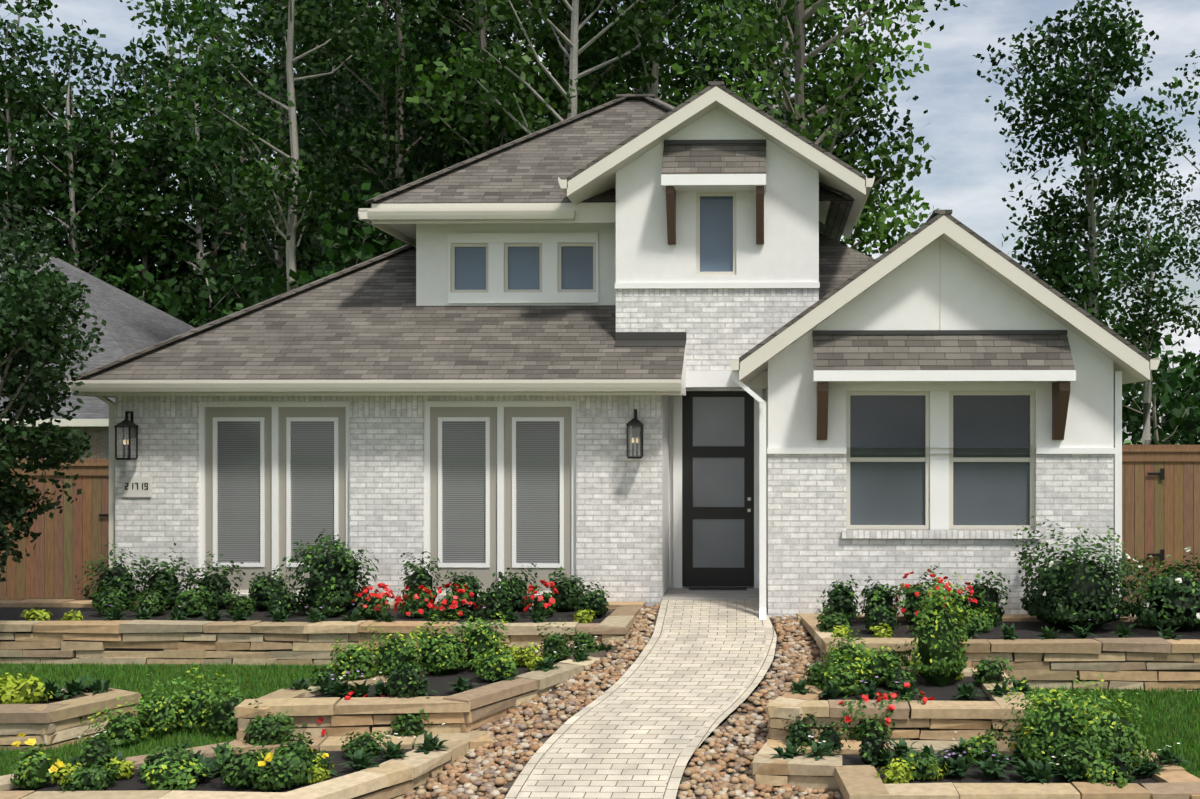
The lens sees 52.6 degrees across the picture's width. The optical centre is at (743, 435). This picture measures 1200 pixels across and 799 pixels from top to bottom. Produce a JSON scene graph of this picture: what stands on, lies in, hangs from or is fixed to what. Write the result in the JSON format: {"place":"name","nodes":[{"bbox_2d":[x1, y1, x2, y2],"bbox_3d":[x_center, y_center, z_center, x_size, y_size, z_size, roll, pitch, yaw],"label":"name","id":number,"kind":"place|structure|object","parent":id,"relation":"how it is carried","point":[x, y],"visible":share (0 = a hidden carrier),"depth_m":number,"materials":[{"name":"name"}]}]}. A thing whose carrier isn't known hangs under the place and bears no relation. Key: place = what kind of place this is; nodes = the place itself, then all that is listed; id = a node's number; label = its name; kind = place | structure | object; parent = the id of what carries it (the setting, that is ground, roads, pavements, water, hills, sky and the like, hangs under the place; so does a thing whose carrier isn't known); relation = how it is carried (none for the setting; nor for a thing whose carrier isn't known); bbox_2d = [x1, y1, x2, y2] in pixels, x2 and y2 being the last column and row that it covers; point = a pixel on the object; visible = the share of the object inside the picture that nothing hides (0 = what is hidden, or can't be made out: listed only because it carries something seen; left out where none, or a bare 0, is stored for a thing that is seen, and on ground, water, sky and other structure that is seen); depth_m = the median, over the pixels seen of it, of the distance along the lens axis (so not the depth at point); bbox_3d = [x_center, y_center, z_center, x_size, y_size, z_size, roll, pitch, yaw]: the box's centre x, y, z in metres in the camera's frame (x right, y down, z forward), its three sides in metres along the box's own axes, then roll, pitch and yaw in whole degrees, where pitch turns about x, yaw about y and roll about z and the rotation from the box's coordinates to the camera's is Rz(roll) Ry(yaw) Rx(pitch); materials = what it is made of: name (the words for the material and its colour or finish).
{"place":"outdoors","nodes":[
{"label":"outdoors","id":0,"kind":"place"},
{"bbox_2d":[0,0,1199,439],"label":"sky","id":1,"kind":"structure","parent":0,"point":[967,177],"materials":[{"name":"grey"}]},
{"bbox_2d":[0,440,1199,798],"bbox_3d":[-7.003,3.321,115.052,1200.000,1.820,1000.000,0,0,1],"label":"ground","id":2,"kind":"structure","parent":0,"point":[691,756],"depth_m":11.85,"materials":[{"name":"green plant"}]},
{"bbox_2d":[0,204,106,581],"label":"front yard tree","id":3,"kind":"object","parent":2,"relation":"on","point":[29,319],"visible":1,"depth_m":12.90,"materials":[{"name":"green plant"}]},
{"bbox_2d":[0,254,193,458],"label":"neighbour house","id":4,"kind":"structure","parent":2,"relation":"on","point":[134,324],"depth_m":46.69,"materials":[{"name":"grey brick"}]},
{"bbox_2d":[0,0,1199,444],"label":"forest trees","id":5,"kind":"object","parent":2,"relation":"on","point":[410,90],"visible":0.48,"depth_m":36.35,"materials":[{"name":"green plant"}]},
{"bbox_2d":[0,599,1199,798],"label":"retaining walls","id":6,"kind":"structure","parent":2,"relation":"on","point":[1120,663],"depth_m":10.51,"materials":[{"name":"stone"}]},
{"bbox_2d":[0,445,1199,603],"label":"fences","id":7,"kind":"object","parent":2,"relation":"on","point":[1160,502],"visible":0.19,"depth_m":17.45,"materials":[{"name":"brown wood"}]},
{"bbox_2d":[0,607,1199,791],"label":"mulch beds","id":8,"kind":"object","parent":2,"relation":"on","point":[1023,630],"visible":0.06,"depth_m":11.66,"materials":[{"name":"black soil"}]},
{"bbox_2d":[0,516,1199,792],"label":"garden plants","id":9,"kind":"object","parent":8,"relation":"on","point":[1068,740],"visible":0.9,"depth_m":11.33,"materials":[{"name":"green plant"}]},
{"bbox_2d":[60,81,1159,642],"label":"house","id":10,"kind":"structure","parent":2,"relation":"on","point":[650,349],"depth_m":15.03,"materials":[{"name":"brick"}]},
{"bbox_2d":[398,604,842,798],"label":"river rock","id":11,"kind":"object","parent":2,"relation":"on","point":[719,766],"visible":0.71,"depth_m":10.43,"materials":[{"name":"beige gravel"}]},
{"bbox_2d":[505,600,776,798],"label":"path","id":12,"kind":"structure","parent":0,"point":[664,706],"depth_m":10.95,"materials":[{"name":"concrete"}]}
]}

